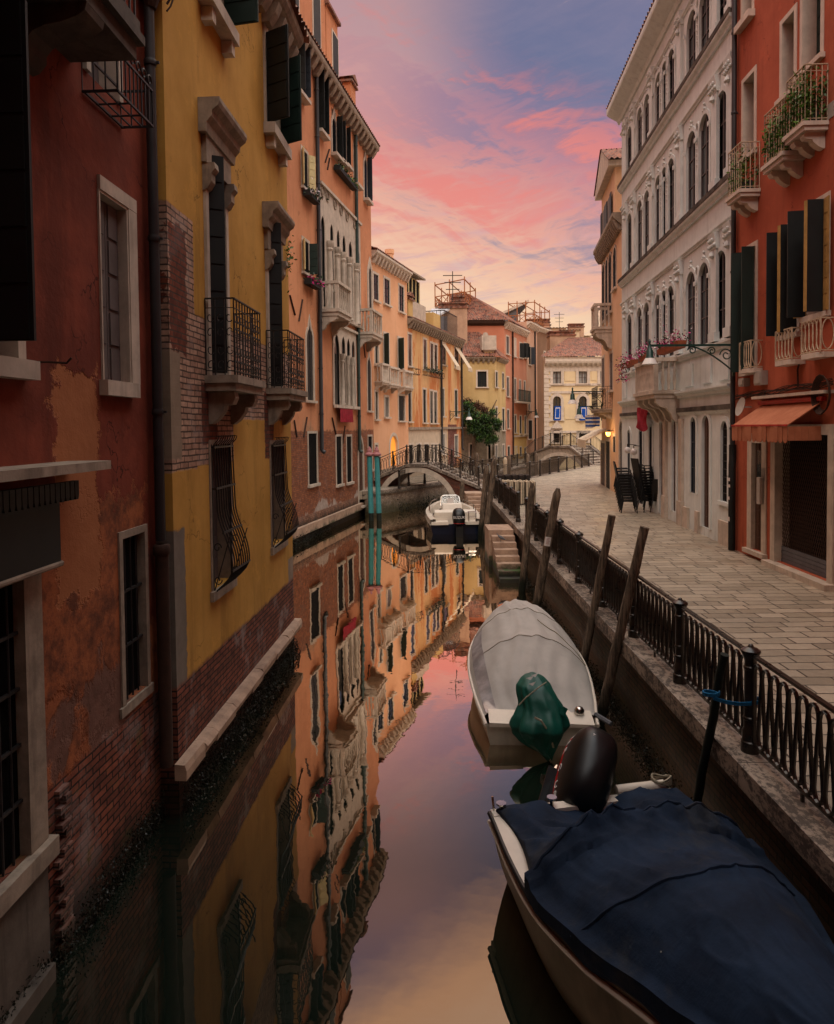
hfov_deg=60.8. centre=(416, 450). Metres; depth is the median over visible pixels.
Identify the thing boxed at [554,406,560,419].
banner
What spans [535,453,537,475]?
mooring pole
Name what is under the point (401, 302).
window
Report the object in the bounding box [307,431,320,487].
window
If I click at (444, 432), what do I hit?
window
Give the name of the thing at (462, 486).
mooring pole
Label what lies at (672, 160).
window
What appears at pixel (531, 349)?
window
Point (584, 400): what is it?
window
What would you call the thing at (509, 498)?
canal railing
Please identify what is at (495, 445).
window
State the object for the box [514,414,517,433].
window
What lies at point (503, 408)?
window
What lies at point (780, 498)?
red shop house
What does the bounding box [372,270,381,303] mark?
window
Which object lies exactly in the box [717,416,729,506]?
window
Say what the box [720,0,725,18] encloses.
window
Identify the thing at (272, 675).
algae
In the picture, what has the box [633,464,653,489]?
cafe chair
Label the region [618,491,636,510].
cafe chair
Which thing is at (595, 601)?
mooring pole
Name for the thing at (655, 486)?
cafe chair
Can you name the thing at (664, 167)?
window
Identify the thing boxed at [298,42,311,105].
window
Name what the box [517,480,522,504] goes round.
walkway board
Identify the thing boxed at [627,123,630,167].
window
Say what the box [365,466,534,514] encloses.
quay wall
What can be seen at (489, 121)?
sky
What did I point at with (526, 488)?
walkway board
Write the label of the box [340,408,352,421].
hanging cloth
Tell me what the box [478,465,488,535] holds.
mooring pole
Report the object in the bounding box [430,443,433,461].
window
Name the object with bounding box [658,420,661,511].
window
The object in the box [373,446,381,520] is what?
painted pole
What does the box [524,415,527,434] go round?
window
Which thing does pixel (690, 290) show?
window
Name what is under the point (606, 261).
window
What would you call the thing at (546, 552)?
mooring pole
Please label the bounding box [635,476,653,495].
cafe chair
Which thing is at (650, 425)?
window
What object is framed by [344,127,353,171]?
window
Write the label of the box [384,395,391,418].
window
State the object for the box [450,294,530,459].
terracotta house
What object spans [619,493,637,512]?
cafe chair
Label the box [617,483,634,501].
cafe chair
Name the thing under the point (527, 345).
window
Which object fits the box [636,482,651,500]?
cafe chair
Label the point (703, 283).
window
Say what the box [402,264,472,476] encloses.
stained house
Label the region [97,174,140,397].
window
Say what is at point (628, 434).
window
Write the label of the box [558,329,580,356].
house
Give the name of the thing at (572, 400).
street lamp
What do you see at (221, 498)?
window
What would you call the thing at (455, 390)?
window
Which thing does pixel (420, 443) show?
window
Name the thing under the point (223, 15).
window
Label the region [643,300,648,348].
window
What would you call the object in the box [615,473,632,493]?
cafe chair
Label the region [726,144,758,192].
balcony plants
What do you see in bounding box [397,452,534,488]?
canal railing
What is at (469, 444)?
window
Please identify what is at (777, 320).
window
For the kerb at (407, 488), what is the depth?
38.79 m
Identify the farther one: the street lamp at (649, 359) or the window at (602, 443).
the window at (602, 443)
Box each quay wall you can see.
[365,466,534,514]
[486,504,833,943]
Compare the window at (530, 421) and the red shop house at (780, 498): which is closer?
the red shop house at (780, 498)
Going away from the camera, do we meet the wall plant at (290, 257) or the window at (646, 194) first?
the wall plant at (290, 257)
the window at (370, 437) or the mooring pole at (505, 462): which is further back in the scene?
the mooring pole at (505, 462)
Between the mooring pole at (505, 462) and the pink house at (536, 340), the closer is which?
the mooring pole at (505, 462)
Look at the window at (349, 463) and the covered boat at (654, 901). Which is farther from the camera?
the window at (349, 463)
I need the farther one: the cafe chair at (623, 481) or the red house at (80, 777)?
the cafe chair at (623, 481)
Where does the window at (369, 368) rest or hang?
in the gothic palazzo at (335, 323)
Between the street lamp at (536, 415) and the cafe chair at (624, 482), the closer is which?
the cafe chair at (624, 482)
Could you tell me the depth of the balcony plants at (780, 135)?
14.42 m
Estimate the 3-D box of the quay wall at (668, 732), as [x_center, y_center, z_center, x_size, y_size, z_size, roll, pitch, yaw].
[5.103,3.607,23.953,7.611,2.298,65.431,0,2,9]
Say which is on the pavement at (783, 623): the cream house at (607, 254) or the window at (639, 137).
the cream house at (607, 254)
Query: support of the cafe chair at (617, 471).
on the cafe chair at (623, 481)
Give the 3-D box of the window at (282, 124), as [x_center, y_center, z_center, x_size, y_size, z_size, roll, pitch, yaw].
[-2.451,-6.271,12.627,0.674,2.032,1.380,0,2,3]
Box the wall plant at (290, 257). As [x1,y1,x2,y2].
[284,235,297,292]
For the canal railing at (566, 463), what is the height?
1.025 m
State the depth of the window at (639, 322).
27.42 m
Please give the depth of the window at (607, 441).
35.30 m
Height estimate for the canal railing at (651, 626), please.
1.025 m
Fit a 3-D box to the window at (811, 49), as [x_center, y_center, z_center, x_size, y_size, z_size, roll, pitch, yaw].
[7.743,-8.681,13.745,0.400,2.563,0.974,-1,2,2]
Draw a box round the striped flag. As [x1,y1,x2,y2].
[585,415,599,428]
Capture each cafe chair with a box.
[613,461,631,487]
[613,464,631,490]
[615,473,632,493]
[615,476,633,495]
[616,473,633,498]
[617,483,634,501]
[617,485,635,504]
[618,482,635,507]
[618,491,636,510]
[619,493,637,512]
[631,458,652,484]
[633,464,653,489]
[633,467,652,486]
[634,473,651,492]
[635,473,651,498]
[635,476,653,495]
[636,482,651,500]
[636,484,651,503]
[637,481,651,506]
[637,490,651,509]
[637,493,651,512]
[651,479,657,504]
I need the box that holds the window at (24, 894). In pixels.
[0,574,59,1023]
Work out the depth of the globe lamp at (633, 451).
26.72 m
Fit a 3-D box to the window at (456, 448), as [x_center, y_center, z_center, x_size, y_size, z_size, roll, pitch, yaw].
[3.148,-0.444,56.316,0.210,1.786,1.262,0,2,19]
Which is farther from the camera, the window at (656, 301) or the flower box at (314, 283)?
the flower box at (314, 283)
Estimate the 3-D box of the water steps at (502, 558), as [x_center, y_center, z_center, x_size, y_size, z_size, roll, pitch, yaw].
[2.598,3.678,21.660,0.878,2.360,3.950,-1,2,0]
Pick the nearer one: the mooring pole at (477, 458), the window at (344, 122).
the window at (344, 122)
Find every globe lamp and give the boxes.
[624,447,630,453]
[630,448,636,454]
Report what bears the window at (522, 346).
in the terracotta house at (512, 344)
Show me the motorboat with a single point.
(451, 516)
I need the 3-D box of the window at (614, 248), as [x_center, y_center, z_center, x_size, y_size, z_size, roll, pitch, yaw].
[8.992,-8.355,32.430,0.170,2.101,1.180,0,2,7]
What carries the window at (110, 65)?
in the red house at (80, 777)
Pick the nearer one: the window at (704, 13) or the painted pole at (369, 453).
the window at (704, 13)
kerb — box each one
[367,463,534,494]
[480,465,833,891]
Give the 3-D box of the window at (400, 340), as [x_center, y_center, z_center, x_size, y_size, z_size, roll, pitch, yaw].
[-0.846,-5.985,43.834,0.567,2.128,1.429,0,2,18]
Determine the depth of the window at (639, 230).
27.29 m
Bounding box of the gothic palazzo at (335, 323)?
[287,0,383,544]
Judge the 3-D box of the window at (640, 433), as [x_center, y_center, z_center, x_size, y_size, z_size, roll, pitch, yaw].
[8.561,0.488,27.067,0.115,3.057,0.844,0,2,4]
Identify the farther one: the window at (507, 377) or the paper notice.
the window at (507, 377)
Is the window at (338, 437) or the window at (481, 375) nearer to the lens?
the window at (338, 437)
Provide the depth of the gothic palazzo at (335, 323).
31.01 m
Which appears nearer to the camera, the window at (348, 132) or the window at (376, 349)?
the window at (348, 132)
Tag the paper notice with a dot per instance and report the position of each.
(547, 541)
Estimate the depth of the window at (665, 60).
23.46 m
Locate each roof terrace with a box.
[434,276,475,308]
[508,300,549,326]
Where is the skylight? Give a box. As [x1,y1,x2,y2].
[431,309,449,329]
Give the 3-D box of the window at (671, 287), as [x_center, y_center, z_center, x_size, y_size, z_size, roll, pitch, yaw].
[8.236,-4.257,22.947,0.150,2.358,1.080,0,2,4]
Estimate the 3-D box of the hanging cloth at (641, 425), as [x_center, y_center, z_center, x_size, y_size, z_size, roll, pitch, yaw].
[8.146,-1.144,25.709,0.223,0.886,1.531,0,2,4]
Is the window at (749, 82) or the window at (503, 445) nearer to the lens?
the window at (749, 82)
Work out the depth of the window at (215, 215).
9.29 m
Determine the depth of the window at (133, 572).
7.59 m
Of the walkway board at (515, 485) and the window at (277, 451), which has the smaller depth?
the window at (277, 451)
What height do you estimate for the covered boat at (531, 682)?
1.454 m
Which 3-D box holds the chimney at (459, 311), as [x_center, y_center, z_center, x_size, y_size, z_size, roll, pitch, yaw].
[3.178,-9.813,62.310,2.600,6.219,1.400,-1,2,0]
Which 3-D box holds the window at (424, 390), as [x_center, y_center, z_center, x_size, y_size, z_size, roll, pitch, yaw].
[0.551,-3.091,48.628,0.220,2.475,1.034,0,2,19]
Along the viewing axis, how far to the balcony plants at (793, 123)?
13.31 m
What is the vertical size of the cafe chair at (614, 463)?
0.923 m
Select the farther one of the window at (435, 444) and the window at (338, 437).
the window at (435, 444)
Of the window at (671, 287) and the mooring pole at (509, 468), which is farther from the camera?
the mooring pole at (509, 468)
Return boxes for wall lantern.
[606,430,612,436]
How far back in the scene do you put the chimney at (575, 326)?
95.52 m
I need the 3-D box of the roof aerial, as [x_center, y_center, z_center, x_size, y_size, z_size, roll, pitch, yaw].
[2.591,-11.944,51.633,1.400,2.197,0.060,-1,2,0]
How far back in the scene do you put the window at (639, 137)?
27.17 m
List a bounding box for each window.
[0,0,40,380]
[0,574,59,1023]
[82,61,122,102]
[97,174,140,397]
[117,524,153,718]
[198,0,258,57]
[203,155,230,374]
[208,435,250,601]
[262,23,301,166]
[265,222,283,387]
[269,437,298,555]
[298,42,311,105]
[300,144,315,191]
[301,235,317,277]
[305,314,317,402]
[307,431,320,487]
[319,70,330,141]
[331,108,343,163]
[335,434,344,487]
[337,114,348,166]
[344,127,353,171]
[346,434,354,484]
[353,140,363,190]
[363,151,373,205]
[367,257,372,307]
[367,352,373,412]
[367,434,374,471]
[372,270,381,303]
[374,346,379,366]
[374,389,380,420]
[383,275,392,307]
[383,331,389,365]
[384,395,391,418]
[397,336,403,370]
[398,282,406,314]
[398,394,407,421]
[407,331,414,367]
[408,392,413,422]
[409,443,413,463]
[416,442,421,461]
[422,387,428,423]
[423,337,428,370]
[424,442,428,461]
[429,389,434,423]
[430,341,433,369]
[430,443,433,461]
[433,390,439,423]
[434,343,437,371]
[434,443,437,461]
[440,387,446,417]
[441,432,446,455]
[442,341,447,366]
[454,346,460,369]
[454,388,459,417]
[454,434,459,456]
[468,443,471,456]
[475,370,488,387]
[486,444,491,463]
[494,444,499,458]
[495,370,499,388]
[502,372,505,389]
[502,407,505,430]
[502,444,504,456]
[506,335,510,355]
[506,376,510,397]
[507,409,510,428]
[507,445,509,455]
[514,337,517,357]
[514,377,517,400]
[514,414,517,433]
[514,446,518,459]
[519,341,525,358]
[519,415,522,433]
[524,342,528,358]
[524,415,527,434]
[528,345,534,365]
[528,419,533,439]
[550,366,564,384]
[550,393,564,420]
[551,427,562,443]
[575,366,590,384]
[576,393,589,420]
[576,431,589,442]
[597,366,600,383]
[599,354,604,389]
[600,440,604,485]
[602,262,604,325]
[603,257,607,321]
[605,438,609,488]
[606,251,611,315]
[606,349,612,392]
[610,244,616,292]
[613,434,615,451]
[619,418,621,472]
[626,426,630,472]
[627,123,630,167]
[627,210,630,269]
[627,312,630,370]
[636,104,642,154]
[636,197,642,261]
[636,304,642,362]
[638,430,643,504]
[643,90,648,143]
[643,187,648,254]
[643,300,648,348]
[648,420,653,507]
[653,291,663,356]
[654,68,663,125]
[654,171,663,243]
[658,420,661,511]
[659,57,670,117]
[659,163,669,238]
[659,287,669,356]
[665,154,675,232]
[665,282,675,356]
[666,44,675,106]
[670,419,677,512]
[684,267,696,350]
[685,5,697,75]
[685,126,697,213]
[688,414,697,493]
[697,109,710,201]
[697,258,709,343]
[698,0,710,54]
[700,414,711,529]
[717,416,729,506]
[718,85,725,178]
[718,246,724,337]
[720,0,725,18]
[731,240,757,376]
[734,0,754,34]
[739,64,756,165]
[766,224,800,340]
[774,2,797,106]
[787,190,830,322]
[794,0,824,80]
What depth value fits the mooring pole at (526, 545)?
18.72 m
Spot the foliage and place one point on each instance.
(433, 370)
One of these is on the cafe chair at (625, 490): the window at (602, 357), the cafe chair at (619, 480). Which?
the cafe chair at (619, 480)
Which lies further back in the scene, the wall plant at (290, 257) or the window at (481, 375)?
the window at (481, 375)
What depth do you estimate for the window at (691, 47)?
20.84 m
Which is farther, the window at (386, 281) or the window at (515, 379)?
the window at (515, 379)
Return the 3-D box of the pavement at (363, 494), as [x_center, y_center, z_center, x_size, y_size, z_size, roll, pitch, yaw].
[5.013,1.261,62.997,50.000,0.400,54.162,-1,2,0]
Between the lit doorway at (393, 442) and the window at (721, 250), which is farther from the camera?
the lit doorway at (393, 442)
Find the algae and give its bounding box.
[0,493,692,1023]
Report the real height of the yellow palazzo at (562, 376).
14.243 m
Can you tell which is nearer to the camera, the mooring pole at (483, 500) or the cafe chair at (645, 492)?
the cafe chair at (645, 492)
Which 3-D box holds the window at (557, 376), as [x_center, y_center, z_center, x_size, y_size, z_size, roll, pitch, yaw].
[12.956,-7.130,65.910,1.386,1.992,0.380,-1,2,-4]
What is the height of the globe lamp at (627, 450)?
0.260 m
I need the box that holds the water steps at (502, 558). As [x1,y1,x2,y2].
[485,524,520,582]
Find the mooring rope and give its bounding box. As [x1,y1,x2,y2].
[702,689,757,705]
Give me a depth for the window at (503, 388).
62.73 m
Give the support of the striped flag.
attached to the cream house at (607, 254)
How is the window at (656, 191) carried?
in the white palazzo at (669, 105)
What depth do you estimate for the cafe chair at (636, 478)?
25.21 m
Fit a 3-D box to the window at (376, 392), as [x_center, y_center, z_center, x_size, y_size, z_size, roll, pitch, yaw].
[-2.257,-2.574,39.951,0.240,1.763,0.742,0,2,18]
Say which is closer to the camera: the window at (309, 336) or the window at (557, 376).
the window at (309, 336)
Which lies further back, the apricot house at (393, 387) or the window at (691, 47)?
the apricot house at (393, 387)
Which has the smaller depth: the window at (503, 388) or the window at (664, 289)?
the window at (664, 289)
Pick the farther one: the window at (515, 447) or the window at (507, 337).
the window at (515, 447)
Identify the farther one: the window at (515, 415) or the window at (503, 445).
the window at (515, 415)
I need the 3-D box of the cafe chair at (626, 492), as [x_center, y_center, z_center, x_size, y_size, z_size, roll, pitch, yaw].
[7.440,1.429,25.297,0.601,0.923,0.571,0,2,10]
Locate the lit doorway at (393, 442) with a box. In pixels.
[389,432,398,465]
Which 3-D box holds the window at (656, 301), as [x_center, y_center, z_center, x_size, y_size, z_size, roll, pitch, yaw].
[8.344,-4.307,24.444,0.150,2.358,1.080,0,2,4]
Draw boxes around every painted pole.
[365,446,373,520]
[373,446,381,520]
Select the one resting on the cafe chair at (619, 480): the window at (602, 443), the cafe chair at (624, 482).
the cafe chair at (624, 482)
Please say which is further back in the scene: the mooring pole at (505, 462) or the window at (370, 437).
the mooring pole at (505, 462)
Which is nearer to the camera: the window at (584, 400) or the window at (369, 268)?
the window at (369, 268)
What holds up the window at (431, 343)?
in the stained house at (434, 399)
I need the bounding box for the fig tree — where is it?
[463,396,502,462]
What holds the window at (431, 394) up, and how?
in the stained house at (434, 399)
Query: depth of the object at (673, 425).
22.88 m
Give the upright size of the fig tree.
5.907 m
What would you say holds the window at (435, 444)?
in the stained house at (434, 399)
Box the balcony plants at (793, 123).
[783,66,828,132]
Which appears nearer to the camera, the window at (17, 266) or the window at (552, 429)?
the window at (17, 266)
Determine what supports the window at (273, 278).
in the yellow house at (228, 399)
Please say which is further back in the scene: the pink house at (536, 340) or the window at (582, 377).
the pink house at (536, 340)
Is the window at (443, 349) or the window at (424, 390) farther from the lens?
the window at (443, 349)
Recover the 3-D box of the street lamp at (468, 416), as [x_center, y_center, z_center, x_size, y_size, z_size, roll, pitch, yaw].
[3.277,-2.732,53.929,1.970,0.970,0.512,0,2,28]
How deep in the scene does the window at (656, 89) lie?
24.48 m
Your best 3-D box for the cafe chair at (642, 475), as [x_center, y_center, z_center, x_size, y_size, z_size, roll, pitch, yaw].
[8.056,0.817,25.441,0.601,0.923,0.571,-1,2,-10]
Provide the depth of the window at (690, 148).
20.96 m
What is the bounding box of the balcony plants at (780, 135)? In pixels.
[761,103,791,161]
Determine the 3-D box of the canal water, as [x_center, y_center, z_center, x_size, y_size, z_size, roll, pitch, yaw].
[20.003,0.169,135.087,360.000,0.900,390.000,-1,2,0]
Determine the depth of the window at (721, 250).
18.41 m
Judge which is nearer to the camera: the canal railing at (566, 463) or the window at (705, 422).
the window at (705, 422)
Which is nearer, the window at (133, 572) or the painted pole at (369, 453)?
the window at (133, 572)
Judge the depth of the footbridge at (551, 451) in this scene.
58.96 m
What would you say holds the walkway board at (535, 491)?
on the pavement at (783, 623)
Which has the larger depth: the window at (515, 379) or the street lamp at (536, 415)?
the street lamp at (536, 415)
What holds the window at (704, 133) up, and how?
in the white palazzo at (669, 105)
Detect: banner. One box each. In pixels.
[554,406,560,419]
[580,407,586,419]
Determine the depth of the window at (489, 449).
60.46 m
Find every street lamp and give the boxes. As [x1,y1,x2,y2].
[450,409,471,421]
[526,409,538,417]
[568,387,601,403]
[574,403,601,420]
[642,339,734,375]
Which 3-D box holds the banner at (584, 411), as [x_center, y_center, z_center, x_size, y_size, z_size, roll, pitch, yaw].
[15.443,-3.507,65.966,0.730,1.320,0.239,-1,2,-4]
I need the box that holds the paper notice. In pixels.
[544,537,550,545]
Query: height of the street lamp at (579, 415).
0.970 m
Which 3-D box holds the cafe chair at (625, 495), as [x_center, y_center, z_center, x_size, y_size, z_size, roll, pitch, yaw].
[7.462,1.528,25.296,0.601,0.923,0.571,0,2,8]
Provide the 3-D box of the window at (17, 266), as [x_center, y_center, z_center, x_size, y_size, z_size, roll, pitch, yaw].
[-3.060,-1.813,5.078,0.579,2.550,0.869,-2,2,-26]
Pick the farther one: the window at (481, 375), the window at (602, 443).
the window at (481, 375)
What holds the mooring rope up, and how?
attached to the canal railing at (651, 626)
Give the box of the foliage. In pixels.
[424,366,442,374]
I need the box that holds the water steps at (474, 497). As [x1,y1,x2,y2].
[464,491,485,513]
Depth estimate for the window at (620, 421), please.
31.28 m
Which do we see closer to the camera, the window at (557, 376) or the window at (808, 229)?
the window at (808, 229)
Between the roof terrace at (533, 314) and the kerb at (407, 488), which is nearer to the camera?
the kerb at (407, 488)
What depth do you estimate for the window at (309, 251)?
28.42 m
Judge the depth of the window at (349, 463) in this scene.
34.22 m
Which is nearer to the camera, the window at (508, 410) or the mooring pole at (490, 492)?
the mooring pole at (490, 492)
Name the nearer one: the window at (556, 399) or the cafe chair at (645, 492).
the cafe chair at (645, 492)
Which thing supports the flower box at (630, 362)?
attached to the white palazzo at (669, 105)
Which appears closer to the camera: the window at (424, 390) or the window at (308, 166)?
the window at (308, 166)
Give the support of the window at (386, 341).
in the apricot house at (393, 387)
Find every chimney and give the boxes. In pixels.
[438,302,467,356]
[451,295,464,301]
[526,318,550,327]
[546,330,575,356]
[567,323,584,337]
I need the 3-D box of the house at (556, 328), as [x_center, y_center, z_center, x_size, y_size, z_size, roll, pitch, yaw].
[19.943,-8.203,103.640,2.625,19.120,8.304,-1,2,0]
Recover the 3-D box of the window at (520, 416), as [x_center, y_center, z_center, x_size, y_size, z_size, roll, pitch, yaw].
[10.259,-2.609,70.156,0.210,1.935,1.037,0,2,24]
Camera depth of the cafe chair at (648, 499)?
25.34 m
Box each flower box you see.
[303,178,328,204]
[303,271,324,289]
[334,160,357,190]
[615,349,638,383]
[631,340,657,361]
[646,325,691,354]
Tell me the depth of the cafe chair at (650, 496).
25.27 m
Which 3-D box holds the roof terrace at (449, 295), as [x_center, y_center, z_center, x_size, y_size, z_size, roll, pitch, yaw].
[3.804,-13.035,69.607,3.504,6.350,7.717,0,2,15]
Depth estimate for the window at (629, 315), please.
29.12 m
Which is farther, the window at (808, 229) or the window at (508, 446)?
the window at (508, 446)
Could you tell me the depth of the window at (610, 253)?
33.90 m
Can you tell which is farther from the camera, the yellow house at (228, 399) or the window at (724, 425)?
the window at (724, 425)
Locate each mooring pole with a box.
[459,480,464,502]
[475,453,478,476]
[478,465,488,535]
[482,458,496,539]
[503,457,506,474]
[507,456,510,474]
[518,483,534,590]
[526,454,529,470]
[532,488,560,607]
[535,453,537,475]
[581,514,614,666]
[597,526,648,726]
[692,652,727,801]
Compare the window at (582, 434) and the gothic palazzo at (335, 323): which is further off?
the window at (582, 434)
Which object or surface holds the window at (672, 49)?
in the white palazzo at (669, 105)
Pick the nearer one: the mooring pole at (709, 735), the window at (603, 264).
the mooring pole at (709, 735)
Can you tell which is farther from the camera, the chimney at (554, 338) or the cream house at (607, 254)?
the chimney at (554, 338)
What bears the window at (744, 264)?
in the red shop house at (780, 498)
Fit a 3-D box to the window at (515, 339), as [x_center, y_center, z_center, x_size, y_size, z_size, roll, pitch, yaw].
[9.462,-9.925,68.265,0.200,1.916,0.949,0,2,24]
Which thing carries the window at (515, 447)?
in the terracotta house at (512, 344)
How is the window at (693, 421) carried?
in the white palazzo at (669, 105)
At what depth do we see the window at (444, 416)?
53.03 m
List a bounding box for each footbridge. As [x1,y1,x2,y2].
[373,443,488,500]
[522,432,599,474]
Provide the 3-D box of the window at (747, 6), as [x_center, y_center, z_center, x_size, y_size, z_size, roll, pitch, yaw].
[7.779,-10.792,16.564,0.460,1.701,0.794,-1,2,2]
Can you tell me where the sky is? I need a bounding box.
[329,0,652,356]
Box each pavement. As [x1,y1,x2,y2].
[360,458,523,498]
[520,465,833,805]
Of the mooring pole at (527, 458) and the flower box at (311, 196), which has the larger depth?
the mooring pole at (527, 458)
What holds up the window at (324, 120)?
in the gothic palazzo at (335, 323)
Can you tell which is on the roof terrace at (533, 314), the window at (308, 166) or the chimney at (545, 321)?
the chimney at (545, 321)
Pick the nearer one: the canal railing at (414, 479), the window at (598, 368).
the canal railing at (414, 479)
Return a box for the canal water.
[25,504,666,1023]
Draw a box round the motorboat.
[426,495,479,536]
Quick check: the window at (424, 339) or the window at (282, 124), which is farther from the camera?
the window at (424, 339)
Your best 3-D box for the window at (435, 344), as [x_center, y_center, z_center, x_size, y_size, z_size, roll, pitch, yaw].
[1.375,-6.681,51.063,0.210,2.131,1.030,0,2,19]
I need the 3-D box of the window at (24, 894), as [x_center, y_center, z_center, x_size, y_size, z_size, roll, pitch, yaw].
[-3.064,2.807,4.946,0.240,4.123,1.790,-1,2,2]
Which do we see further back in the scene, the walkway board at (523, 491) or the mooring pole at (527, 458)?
the mooring pole at (527, 458)
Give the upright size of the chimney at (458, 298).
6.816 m
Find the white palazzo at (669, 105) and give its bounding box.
[606,0,731,546]
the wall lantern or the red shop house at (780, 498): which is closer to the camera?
the red shop house at (780, 498)
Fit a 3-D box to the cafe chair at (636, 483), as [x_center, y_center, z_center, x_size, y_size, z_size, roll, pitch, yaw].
[8.147,1.216,25.468,0.601,0.923,0.571,-1,2,-12]
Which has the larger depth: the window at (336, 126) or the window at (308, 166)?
the window at (336, 126)
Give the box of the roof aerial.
[443,271,461,301]
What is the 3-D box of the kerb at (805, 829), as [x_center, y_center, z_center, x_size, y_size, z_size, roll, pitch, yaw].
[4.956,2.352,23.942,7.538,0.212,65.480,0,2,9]
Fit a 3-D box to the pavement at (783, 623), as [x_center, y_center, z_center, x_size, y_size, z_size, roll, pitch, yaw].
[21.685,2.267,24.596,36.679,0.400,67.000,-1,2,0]
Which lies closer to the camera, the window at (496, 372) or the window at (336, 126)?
the window at (336, 126)
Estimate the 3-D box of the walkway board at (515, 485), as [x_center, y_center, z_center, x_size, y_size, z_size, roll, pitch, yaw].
[3.874,1.655,28.505,0.110,0.920,0.900,-1,2,-4]
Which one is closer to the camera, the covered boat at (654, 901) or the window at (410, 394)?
the covered boat at (654, 901)
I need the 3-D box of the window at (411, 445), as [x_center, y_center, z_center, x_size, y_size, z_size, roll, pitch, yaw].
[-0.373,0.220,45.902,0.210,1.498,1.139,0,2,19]
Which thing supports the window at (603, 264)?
in the cream house at (607, 254)
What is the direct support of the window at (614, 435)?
in the cream house at (607, 254)
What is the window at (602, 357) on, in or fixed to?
in the cream house at (607, 254)
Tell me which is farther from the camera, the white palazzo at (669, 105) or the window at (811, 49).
the white palazzo at (669, 105)
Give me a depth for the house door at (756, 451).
16.47 m
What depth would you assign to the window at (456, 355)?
56.44 m
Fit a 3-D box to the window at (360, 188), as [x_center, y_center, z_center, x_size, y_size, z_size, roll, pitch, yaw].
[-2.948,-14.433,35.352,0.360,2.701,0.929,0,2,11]
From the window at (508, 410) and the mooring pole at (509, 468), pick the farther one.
the window at (508, 410)
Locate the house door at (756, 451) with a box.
[742,436,767,558]
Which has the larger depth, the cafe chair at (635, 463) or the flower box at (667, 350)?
the cafe chair at (635, 463)
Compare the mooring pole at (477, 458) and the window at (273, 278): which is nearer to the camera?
the window at (273, 278)
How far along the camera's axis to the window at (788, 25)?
14.93 m
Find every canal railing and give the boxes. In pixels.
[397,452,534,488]
[487,471,520,521]
[497,453,589,477]
[524,497,833,823]
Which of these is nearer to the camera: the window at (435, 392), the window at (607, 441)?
the window at (607, 441)
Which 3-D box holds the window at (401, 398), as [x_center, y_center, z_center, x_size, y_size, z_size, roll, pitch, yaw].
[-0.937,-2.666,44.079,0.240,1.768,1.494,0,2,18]
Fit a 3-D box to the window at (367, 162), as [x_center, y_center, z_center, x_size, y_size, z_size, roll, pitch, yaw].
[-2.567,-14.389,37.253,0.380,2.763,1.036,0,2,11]
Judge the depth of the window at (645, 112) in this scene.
26.12 m
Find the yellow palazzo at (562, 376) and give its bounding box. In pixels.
[541,337,601,470]
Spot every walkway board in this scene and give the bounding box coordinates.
[511,480,516,490]
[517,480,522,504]
[519,480,524,503]
[523,480,527,497]
[531,480,535,503]
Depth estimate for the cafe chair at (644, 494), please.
25.23 m
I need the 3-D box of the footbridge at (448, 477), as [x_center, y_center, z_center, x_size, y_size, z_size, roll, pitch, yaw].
[0.651,1.851,39.017,6.270,4.500,2.500,0,2,18]
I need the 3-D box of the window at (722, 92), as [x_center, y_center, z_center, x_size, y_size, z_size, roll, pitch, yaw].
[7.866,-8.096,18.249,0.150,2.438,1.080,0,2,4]
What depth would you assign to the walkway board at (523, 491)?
28.20 m
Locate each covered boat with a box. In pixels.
[467,599,612,760]
[487,726,833,1023]
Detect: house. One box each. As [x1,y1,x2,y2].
[0,0,161,1023]
[142,0,308,813]
[371,246,413,477]
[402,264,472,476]
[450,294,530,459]
[461,331,509,464]
[512,321,552,453]
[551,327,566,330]
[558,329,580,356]
[577,148,621,492]
[725,0,833,591]
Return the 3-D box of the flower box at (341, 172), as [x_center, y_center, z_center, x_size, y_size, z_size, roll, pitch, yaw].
[-3.277,-12.872,33.087,0.731,0.635,3.126,0,2,11]
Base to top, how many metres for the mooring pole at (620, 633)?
3.784 m
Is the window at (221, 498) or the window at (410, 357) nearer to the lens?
the window at (221, 498)
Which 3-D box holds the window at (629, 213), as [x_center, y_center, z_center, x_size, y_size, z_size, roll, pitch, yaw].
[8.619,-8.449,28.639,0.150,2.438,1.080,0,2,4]
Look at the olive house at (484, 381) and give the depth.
60.25 m
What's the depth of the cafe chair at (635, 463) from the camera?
25.27 m
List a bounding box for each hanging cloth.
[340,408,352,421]
[636,407,647,431]
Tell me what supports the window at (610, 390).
in the cream house at (607, 254)

